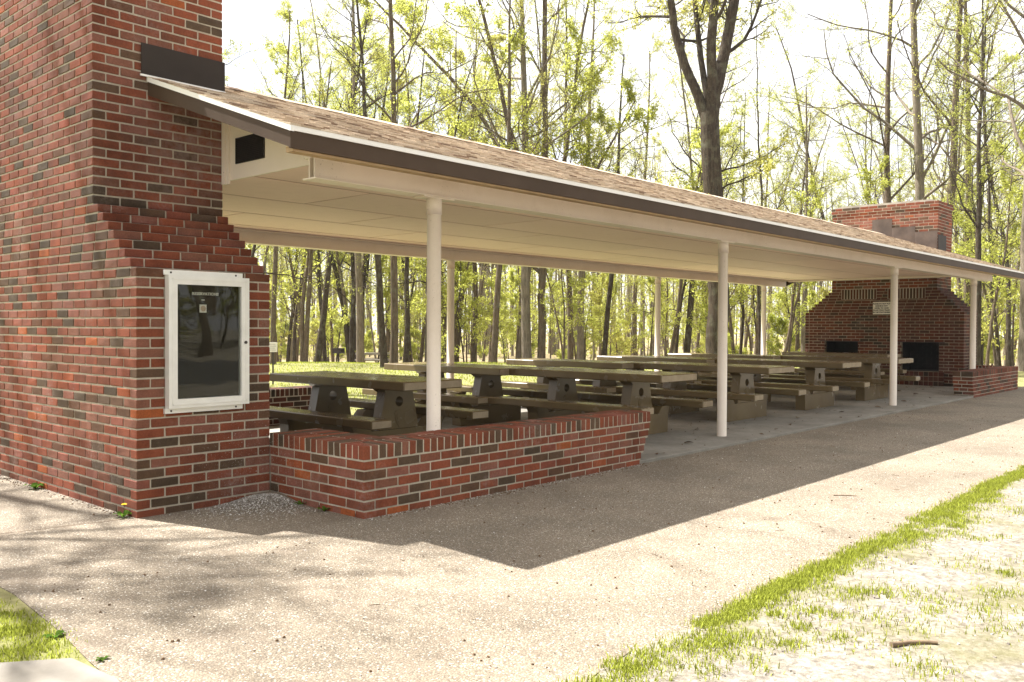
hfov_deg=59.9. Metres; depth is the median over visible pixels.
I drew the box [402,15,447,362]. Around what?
forest tree
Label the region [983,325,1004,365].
bush
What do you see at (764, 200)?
forest tree
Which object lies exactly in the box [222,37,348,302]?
forest tree
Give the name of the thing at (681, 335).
sapling
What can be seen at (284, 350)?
bush
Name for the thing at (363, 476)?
brick wall
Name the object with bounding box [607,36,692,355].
forest tree
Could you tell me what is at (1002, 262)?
sapling
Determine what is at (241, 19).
sky
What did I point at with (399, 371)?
lawn grass
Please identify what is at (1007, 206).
wood tree
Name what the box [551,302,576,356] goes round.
sapling
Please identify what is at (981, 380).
brick wall
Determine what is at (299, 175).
picnic shelter
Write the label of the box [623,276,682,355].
sapling
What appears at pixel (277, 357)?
forest tree
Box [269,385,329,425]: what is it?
brick wall
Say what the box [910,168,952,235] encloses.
wood tree
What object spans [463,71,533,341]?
wood tree
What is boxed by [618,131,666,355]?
wood tree
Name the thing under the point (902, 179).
wood tree
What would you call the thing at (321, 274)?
wood tree
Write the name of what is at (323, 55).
wood tree
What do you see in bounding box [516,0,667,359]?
forest tree
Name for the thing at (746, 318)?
wood tree
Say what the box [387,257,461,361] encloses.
sapling
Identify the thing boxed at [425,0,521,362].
forest tree
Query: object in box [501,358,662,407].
picnic table
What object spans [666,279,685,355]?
wood tree
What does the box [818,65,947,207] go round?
wood tree
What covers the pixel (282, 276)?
wood tree
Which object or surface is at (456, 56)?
twisted tree
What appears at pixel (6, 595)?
ground
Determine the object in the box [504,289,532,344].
sapling
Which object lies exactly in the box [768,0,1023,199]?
forest tree
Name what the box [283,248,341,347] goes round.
wood tree
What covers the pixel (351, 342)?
forest tree
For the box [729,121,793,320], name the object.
wood tree
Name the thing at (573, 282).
sapling
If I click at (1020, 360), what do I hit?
forest tree
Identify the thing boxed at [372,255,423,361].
tree
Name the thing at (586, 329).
sapling
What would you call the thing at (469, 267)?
sapling
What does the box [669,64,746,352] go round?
forest tree
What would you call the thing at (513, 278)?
sapling
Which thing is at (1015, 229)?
sapling
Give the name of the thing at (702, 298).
sapling
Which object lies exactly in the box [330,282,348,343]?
sapling
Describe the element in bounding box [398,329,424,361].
bush
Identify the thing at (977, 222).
forest tree
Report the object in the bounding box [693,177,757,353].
forest tree
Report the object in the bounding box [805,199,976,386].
brick fireplace
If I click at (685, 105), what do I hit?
wood tree
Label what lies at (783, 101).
forest tree
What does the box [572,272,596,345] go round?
wood tree
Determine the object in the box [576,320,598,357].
sapling
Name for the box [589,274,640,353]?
sapling
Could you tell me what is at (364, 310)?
wood tree
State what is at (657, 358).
picnic table
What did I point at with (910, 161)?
wood tree
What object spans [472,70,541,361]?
wood tree
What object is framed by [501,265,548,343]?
sapling
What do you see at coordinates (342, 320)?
sapling
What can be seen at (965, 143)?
forest tree
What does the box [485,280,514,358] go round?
sapling
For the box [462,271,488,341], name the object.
sapling
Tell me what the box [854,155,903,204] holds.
sapling
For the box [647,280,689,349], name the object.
wood tree
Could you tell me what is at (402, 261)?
forest tree
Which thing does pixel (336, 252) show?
wood tree
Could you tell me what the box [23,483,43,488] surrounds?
weed
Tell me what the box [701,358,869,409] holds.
picnic table
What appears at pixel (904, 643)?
branch piece
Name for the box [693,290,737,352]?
sapling
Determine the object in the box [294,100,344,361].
forest tree
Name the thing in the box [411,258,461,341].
sapling
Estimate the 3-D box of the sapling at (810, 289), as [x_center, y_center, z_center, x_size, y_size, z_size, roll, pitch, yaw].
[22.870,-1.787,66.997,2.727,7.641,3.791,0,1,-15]
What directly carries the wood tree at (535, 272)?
on the ground at (6, 595)
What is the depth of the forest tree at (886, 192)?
42.33 m
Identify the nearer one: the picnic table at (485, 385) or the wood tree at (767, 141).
the picnic table at (485, 385)
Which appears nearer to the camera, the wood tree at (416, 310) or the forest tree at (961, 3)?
the forest tree at (961, 3)
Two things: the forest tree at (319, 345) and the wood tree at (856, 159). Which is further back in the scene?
the wood tree at (856, 159)
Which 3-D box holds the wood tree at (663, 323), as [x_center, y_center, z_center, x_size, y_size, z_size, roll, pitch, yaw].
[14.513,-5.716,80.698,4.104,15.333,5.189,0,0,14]
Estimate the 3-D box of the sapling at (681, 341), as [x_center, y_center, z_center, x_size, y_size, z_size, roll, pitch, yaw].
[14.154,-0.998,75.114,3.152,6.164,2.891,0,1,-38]
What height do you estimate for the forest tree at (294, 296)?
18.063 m
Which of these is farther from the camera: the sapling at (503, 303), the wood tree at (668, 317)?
the wood tree at (668, 317)
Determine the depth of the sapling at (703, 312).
33.11 m
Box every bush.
[276,318,299,359]
[326,318,349,361]
[364,329,378,355]
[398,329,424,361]
[468,336,488,358]
[513,339,537,356]
[556,347,576,358]
[575,331,595,359]
[607,337,618,355]
[609,330,630,354]
[727,332,751,353]
[766,312,800,354]
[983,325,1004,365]
[983,339,995,364]
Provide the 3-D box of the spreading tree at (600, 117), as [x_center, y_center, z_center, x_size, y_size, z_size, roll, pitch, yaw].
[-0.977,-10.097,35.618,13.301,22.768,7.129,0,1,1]
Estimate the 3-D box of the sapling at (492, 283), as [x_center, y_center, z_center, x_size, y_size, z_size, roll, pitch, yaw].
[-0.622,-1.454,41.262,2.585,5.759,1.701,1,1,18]
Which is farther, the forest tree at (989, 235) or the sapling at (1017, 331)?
the sapling at (1017, 331)
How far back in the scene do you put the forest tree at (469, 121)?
33.76 m
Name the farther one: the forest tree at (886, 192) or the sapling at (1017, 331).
the sapling at (1017, 331)
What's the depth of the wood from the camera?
98.09 m
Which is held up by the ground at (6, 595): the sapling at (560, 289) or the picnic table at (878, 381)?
the sapling at (560, 289)
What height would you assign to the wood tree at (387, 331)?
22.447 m
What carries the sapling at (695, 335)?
on the ground at (6, 595)
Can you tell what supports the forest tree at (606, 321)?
on the ground at (6, 595)
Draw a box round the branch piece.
[889,639,937,647]
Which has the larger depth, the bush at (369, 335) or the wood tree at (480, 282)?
the bush at (369, 335)
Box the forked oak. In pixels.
[589,0,800,353]
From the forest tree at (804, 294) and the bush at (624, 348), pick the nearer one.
the forest tree at (804, 294)
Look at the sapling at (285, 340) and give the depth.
45.99 m
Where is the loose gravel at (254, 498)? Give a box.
[0,426,1022,677]
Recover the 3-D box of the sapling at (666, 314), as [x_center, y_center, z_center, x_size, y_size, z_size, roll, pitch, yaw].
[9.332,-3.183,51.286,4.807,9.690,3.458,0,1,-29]
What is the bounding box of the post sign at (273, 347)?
[269,342,276,384]
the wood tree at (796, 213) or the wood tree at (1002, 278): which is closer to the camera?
the wood tree at (796, 213)
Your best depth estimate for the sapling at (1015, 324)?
48.75 m
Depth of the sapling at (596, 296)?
47.53 m
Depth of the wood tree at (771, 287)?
69.22 m
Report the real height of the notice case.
0.978 m
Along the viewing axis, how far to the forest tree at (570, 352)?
39.23 m
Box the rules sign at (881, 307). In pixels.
[873,302,889,313]
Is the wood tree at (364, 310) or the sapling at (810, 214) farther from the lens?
the wood tree at (364, 310)
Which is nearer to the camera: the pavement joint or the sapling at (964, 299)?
the pavement joint
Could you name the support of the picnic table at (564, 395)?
on the floor slab
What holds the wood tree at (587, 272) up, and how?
on the ground at (6, 595)
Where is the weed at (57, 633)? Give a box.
[42,630,66,637]
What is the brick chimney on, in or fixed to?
on the pavement
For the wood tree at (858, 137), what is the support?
on the ground at (6, 595)
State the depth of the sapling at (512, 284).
53.81 m
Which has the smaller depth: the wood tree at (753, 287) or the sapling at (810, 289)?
the wood tree at (753, 287)
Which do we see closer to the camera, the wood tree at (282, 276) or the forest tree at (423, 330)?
the forest tree at (423, 330)
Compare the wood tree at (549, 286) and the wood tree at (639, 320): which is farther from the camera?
the wood tree at (639, 320)
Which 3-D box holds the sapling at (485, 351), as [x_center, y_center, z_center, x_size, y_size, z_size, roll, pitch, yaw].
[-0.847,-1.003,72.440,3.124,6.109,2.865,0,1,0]
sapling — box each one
[252,246,322,334]
[258,245,298,340]
[269,271,298,361]
[269,282,292,361]
[304,251,372,361]
[308,299,340,360]
[308,318,326,361]
[312,296,344,361]
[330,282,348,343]
[348,286,371,344]
[368,256,424,341]
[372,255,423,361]
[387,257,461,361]
[410,261,481,357]
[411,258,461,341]
[425,261,492,361]
[445,263,493,361]
[461,262,505,361]
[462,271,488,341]
[469,265,520,346]
[478,266,549,335]
[483,293,514,361]
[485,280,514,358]
[486,285,515,361]
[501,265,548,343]
[501,268,546,357]
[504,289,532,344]
[531,268,562,358]
[532,269,598,358]
[545,269,587,358]
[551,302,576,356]
[556,271,613,359]
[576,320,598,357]
[584,273,631,345]
[585,273,639,355]
[589,273,628,354]
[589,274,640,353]
[611,321,631,354]
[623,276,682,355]
[624,307,654,355]
[626,276,696,355]
[637,278,668,352]
[651,285,684,354]
[664,279,704,352]
[666,293,696,351]
[673,159,748,332]
[674,118,755,353]
[680,293,747,353]
[691,310,704,346]
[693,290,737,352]
[698,324,705,351]
[729,203,790,337]
[766,283,809,342]
[766,288,822,351]
[771,175,827,351]
[787,287,831,351]
[795,282,822,316]
[800,281,818,323]
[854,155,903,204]
[943,191,1012,337]
[951,250,1005,313]
[951,286,998,346]
[952,124,1023,364]
[953,157,1019,365]
[969,189,1022,365]
[983,284,1018,358]
[999,278,1018,361]
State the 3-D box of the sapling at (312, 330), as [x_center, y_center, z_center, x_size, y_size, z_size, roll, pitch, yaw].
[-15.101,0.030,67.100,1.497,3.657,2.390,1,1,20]
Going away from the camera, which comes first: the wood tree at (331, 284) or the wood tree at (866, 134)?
the wood tree at (866, 134)
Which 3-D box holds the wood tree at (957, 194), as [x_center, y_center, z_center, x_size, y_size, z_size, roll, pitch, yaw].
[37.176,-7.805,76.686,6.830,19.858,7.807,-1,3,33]
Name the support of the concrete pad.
on the ground at (6, 595)
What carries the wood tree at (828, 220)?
on the ground at (6, 595)
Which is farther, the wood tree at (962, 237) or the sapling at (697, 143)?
the wood tree at (962, 237)
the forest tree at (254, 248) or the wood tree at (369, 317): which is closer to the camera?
the forest tree at (254, 248)
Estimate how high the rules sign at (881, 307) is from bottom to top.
0.280 m
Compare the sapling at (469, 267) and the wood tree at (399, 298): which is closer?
the sapling at (469, 267)
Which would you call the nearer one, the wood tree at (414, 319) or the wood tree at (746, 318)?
the wood tree at (414, 319)
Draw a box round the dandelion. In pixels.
[112,503,131,516]
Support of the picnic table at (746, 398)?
on the floor slab
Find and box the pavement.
[0,386,1023,681]
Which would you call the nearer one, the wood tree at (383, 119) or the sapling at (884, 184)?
the sapling at (884, 184)
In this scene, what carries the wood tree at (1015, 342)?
on the ground at (6, 595)
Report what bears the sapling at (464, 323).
on the ground at (6, 595)
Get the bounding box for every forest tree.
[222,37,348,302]
[245,25,310,261]
[246,244,288,361]
[252,0,325,364]
[254,94,301,274]
[261,12,326,361]
[268,251,349,361]
[269,74,345,361]
[278,42,390,361]
[286,0,511,362]
[288,64,363,361]
[293,0,413,362]
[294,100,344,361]
[297,50,363,361]
[305,0,427,367]
[313,0,401,362]
[344,10,503,361]
[376,79,426,361]
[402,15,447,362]
[412,0,582,362]
[419,56,512,361]
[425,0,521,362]
[429,0,621,358]
[511,0,653,358]
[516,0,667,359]
[578,18,670,355]
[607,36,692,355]
[623,119,735,352]
[646,1,767,352]
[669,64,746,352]
[672,73,771,343]
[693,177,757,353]
[721,77,785,353]
[729,90,827,354]
[746,0,865,221]
[755,73,868,351]
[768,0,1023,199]
[772,0,1003,202]
[773,92,858,350]
[774,112,844,351]
[865,0,1023,231]
[874,0,1023,305]
[917,0,1023,371]
[918,0,1023,364]
[937,1,1023,365]
[949,32,1022,365]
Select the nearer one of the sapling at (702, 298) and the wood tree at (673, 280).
the sapling at (702, 298)
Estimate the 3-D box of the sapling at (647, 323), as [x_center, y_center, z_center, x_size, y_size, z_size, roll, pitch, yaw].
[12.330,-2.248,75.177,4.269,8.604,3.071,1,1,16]
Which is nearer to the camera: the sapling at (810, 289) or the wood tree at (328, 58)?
the wood tree at (328, 58)
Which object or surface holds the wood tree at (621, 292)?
on the ground at (6, 595)
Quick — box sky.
[222,0,1023,338]
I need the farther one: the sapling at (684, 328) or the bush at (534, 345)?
the bush at (534, 345)
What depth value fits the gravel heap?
6.28 m
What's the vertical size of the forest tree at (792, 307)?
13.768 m
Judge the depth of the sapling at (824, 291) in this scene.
48.12 m
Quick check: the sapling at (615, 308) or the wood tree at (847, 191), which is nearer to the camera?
the sapling at (615, 308)
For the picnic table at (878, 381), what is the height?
0.735 m
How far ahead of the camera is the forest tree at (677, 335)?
46.83 m
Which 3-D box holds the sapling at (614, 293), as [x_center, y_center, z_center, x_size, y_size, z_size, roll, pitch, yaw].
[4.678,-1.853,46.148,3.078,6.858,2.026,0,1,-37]
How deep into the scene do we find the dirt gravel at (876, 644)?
4.01 m
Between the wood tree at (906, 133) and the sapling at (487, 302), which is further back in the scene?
the wood tree at (906, 133)
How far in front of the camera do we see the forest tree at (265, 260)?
44.09 m
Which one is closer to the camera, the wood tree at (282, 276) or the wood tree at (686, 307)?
the wood tree at (282, 276)
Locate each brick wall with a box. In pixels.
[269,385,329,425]
[270,409,649,518]
[953,365,1017,397]
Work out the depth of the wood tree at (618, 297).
71.96 m
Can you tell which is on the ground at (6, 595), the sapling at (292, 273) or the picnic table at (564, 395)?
the sapling at (292, 273)
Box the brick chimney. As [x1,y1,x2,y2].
[0,0,269,517]
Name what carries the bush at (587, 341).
on the ground at (6, 595)
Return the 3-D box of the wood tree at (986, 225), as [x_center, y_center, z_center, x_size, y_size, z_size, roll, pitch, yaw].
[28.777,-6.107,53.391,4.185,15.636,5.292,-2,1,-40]
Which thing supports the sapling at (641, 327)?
on the ground at (6, 595)
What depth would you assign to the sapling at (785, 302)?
60.45 m
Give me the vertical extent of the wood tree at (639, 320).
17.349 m
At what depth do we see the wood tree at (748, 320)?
66.91 m
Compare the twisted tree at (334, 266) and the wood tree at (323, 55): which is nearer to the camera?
the twisted tree at (334, 266)
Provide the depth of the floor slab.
12.08 m
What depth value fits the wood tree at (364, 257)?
50.58 m
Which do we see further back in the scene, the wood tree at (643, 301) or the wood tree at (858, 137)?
the wood tree at (643, 301)
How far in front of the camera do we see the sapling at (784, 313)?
54.98 m
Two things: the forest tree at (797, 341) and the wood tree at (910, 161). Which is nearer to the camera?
the forest tree at (797, 341)
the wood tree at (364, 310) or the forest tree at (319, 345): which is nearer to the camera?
the forest tree at (319, 345)
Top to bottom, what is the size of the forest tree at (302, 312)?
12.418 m
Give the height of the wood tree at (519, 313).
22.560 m
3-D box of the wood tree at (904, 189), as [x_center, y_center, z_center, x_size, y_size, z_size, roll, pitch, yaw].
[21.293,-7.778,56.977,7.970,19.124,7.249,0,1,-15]
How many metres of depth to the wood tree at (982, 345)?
40.08 m
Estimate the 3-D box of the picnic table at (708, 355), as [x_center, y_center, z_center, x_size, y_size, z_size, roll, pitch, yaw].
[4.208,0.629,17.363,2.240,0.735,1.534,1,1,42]
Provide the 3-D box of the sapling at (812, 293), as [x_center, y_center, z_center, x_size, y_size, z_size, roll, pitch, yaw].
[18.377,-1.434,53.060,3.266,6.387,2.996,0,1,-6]
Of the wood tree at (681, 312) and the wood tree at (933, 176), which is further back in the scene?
the wood tree at (681, 312)
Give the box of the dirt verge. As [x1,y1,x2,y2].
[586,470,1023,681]
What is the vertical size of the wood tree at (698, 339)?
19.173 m
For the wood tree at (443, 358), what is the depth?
49.18 m
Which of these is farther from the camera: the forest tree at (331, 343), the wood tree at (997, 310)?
the forest tree at (331, 343)
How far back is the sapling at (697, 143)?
36.48 m
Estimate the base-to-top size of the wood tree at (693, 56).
21.359 m
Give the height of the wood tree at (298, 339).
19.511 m
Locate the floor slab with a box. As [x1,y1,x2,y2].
[269,384,973,516]
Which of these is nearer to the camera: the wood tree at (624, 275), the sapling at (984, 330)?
the sapling at (984, 330)
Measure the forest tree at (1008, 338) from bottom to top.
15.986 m
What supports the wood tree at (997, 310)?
on the ground at (6, 595)
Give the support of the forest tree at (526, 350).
on the ground at (6, 595)
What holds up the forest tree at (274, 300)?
on the ground at (6, 595)
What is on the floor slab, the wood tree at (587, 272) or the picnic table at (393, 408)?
the picnic table at (393, 408)
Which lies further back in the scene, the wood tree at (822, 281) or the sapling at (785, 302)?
the wood tree at (822, 281)
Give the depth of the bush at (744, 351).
47.26 m
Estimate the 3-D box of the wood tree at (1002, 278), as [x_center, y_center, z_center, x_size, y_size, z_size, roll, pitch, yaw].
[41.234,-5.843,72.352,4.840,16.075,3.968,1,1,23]
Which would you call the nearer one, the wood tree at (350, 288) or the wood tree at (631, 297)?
the wood tree at (350, 288)
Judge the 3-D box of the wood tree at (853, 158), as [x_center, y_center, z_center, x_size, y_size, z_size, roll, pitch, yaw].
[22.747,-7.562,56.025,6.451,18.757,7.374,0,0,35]
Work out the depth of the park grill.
43.74 m
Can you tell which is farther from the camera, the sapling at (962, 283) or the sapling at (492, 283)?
the sapling at (962, 283)
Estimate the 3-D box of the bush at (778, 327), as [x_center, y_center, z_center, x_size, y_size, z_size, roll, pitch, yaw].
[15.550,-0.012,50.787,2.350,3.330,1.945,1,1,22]
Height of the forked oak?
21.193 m
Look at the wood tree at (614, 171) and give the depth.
53.00 m
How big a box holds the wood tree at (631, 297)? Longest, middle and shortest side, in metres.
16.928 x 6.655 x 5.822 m
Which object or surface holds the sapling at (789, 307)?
on the ground at (6, 595)
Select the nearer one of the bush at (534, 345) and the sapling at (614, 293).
the sapling at (614, 293)
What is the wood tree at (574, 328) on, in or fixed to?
on the ground at (6, 595)
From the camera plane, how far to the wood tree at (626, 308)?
87.60 m
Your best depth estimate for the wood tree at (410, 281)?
77.50 m
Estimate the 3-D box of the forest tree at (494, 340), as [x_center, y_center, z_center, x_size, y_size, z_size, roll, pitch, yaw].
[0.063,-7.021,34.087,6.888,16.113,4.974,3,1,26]
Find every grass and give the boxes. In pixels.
[0,597,87,662]
[269,361,799,413]
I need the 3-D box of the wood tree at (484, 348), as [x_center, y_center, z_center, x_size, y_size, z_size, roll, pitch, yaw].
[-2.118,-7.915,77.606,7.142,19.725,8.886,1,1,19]
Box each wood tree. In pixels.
[255,248,293,332]
[256,89,332,361]
[256,246,300,314]
[258,0,361,328]
[269,246,313,361]
[270,247,313,360]
[272,252,349,293]
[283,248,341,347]
[290,45,359,361]
[306,251,350,330]
[315,12,390,356]
[315,74,413,288]
[321,255,376,362]
[326,250,366,361]
[340,259,373,356]
[343,253,383,320]
[347,37,418,362]
[348,271,401,359]
[362,93,420,361]
[364,260,415,331]
[367,256,419,328]
[371,52,442,288]
[372,255,404,362]
[385,258,420,349]
[386,261,423,309]
[396,48,471,307]
[398,265,422,323]
[405,19,505,362]
[435,0,582,358]
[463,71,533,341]
[466,264,507,358]
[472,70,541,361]
[478,50,537,309]
[480,0,632,358]
[482,264,496,360]
[504,128,566,308]
[514,130,571,358]
[551,128,602,359]
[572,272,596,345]
[573,104,628,334]
[576,109,624,355]
[584,115,650,353]
[596,163,632,321]
[601,169,653,354]
[602,0,745,295]
[607,146,633,354]
[611,274,643,351]
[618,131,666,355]
[628,123,676,355]
[637,279,671,355]
[641,169,689,352]
[643,277,671,355]
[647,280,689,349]
[650,282,677,350]
[661,278,685,355]
[664,30,770,331]
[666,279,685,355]
[668,283,698,352]
[693,114,748,352]
[700,142,753,314]
[703,0,833,354]
[721,126,775,333]
[723,81,825,350]
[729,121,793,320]
[734,302,755,335]
[757,194,800,336]
[771,163,815,314]
[797,200,831,306]
[800,163,836,309]
[815,202,831,298]
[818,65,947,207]
[827,78,912,281]
[828,108,904,208]
[829,167,865,288]
[836,70,923,206]
[846,115,926,205]
[852,97,965,239]
[870,12,1022,297]
[879,157,905,201]
[890,21,1015,243]
[890,114,944,201]
[895,154,963,292]
[904,0,1023,364]
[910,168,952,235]
[926,177,953,243]
[934,146,985,288]
[940,157,1014,290]
[954,108,1018,315]
[955,43,1023,329]
[972,114,1020,307]
[975,93,1023,365]
[975,142,1023,365]
[982,169,1022,349]
[987,173,1020,365]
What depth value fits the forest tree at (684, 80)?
50.71 m
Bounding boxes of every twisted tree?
[261,0,426,361]
[367,24,529,362]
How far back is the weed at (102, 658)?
3.42 m
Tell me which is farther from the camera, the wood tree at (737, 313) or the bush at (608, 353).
the bush at (608, 353)
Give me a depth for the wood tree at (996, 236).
67.95 m
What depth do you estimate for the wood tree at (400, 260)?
55.97 m
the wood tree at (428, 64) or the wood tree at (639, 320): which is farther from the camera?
the wood tree at (639, 320)
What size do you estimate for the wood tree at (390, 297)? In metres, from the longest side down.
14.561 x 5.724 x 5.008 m
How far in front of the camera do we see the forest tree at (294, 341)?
40.98 m
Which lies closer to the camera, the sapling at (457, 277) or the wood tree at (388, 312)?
the sapling at (457, 277)
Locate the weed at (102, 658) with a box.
[96,655,108,660]
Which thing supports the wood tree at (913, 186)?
on the ground at (6, 595)
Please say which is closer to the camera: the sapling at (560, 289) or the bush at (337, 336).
the bush at (337, 336)
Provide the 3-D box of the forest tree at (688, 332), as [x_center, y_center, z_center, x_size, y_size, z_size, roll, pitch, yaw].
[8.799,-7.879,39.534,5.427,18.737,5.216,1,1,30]
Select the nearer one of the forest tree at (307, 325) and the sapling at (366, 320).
the forest tree at (307, 325)
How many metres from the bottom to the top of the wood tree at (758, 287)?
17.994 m
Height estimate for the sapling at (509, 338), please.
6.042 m
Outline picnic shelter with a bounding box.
[147,77,1023,435]
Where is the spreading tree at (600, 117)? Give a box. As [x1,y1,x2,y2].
[349,0,658,357]
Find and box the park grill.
[332,348,344,361]
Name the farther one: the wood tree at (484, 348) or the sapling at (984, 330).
the wood tree at (484, 348)
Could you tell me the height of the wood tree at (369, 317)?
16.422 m
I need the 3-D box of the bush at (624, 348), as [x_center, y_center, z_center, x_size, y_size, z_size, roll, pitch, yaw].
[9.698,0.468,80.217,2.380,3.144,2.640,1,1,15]
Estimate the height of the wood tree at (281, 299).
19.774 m
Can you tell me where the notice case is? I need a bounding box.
[163,269,248,413]
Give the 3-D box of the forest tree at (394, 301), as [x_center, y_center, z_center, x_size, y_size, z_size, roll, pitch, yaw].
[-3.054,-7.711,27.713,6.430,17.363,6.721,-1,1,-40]
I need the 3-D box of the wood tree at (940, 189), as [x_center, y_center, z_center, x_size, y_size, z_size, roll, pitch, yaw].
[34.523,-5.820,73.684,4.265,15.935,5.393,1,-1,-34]
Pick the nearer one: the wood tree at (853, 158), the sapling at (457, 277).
the sapling at (457, 277)
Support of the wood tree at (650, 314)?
on the ground at (6, 595)
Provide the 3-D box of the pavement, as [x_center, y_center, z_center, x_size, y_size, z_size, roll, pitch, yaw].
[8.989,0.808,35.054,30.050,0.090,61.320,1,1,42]
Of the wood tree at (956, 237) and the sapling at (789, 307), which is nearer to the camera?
the wood tree at (956, 237)
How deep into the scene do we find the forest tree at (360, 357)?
40.79 m
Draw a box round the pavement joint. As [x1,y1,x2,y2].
[1,518,128,533]
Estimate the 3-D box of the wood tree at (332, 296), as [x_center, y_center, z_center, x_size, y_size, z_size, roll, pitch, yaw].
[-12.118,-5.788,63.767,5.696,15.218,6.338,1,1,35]
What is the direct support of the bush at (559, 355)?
on the ground at (6, 595)
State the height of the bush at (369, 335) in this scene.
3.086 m
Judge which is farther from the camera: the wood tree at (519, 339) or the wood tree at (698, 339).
the wood tree at (698, 339)
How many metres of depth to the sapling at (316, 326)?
58.44 m
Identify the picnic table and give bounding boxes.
[269,371,487,436]
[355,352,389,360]
[362,362,547,425]
[488,366,712,434]
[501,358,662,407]
[597,355,731,398]
[613,361,805,421]
[668,353,798,376]
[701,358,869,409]
[766,355,919,400]
[782,351,906,389]
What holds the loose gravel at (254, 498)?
on the pavement
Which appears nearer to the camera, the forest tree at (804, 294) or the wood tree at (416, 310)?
the forest tree at (804, 294)
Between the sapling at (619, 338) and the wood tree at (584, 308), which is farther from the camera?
the wood tree at (584, 308)
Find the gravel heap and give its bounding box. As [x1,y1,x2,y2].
[206,491,313,513]
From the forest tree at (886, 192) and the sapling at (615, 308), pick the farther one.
the sapling at (615, 308)
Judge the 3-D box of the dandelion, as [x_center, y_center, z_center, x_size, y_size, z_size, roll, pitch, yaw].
[-2.601,1.134,5.945,0.141,0.096,0.131,0,1,-34]
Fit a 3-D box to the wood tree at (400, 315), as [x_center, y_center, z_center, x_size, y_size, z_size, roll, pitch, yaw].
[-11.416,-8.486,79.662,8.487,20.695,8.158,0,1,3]
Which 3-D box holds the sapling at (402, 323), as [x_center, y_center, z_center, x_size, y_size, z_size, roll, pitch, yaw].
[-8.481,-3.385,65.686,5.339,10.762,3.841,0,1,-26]
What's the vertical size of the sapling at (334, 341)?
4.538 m
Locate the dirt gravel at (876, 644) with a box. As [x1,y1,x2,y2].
[681,493,1023,680]
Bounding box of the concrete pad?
[0,658,118,681]
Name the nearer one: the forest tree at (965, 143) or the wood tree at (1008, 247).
the forest tree at (965, 143)
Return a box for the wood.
[245,156,1019,359]
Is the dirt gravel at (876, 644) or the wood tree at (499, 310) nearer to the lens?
the dirt gravel at (876, 644)
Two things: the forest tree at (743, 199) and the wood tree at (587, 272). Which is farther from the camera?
the wood tree at (587, 272)
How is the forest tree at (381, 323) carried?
on the ground at (6, 595)
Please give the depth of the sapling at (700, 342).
67.06 m
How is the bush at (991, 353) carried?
on the ground at (6, 595)
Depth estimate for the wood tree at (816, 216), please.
70.30 m
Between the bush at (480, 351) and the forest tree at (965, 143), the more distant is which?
the bush at (480, 351)
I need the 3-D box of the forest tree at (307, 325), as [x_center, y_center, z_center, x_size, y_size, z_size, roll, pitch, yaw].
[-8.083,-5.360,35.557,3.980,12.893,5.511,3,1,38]
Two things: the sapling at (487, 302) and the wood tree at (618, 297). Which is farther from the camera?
the wood tree at (618, 297)
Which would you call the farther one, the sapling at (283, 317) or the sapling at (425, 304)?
the sapling at (283, 317)
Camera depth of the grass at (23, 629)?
3.63 m
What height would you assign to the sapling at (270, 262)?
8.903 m
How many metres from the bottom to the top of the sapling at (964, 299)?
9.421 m
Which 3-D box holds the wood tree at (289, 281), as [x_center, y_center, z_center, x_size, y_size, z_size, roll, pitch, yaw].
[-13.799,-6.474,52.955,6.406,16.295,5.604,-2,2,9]
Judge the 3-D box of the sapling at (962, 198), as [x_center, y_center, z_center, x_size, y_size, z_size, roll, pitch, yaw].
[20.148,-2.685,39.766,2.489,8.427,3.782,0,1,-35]
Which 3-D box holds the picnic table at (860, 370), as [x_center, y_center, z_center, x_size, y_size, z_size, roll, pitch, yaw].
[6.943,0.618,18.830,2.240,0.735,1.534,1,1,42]
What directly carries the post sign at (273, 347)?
on the ground at (6, 595)
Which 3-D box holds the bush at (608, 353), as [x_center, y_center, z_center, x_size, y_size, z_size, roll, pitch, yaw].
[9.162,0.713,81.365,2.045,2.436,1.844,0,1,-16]
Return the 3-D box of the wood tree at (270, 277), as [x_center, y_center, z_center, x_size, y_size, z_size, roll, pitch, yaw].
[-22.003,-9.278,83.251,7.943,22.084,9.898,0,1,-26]
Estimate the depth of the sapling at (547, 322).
66.83 m
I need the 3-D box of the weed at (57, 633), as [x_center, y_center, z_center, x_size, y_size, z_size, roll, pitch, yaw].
[-1.890,1.217,3.669,0.075,0.025,0.097,1,1,15]
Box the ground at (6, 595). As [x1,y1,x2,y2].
[0,333,1023,678]
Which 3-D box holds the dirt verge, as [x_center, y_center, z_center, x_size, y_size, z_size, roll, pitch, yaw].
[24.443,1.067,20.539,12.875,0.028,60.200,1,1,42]

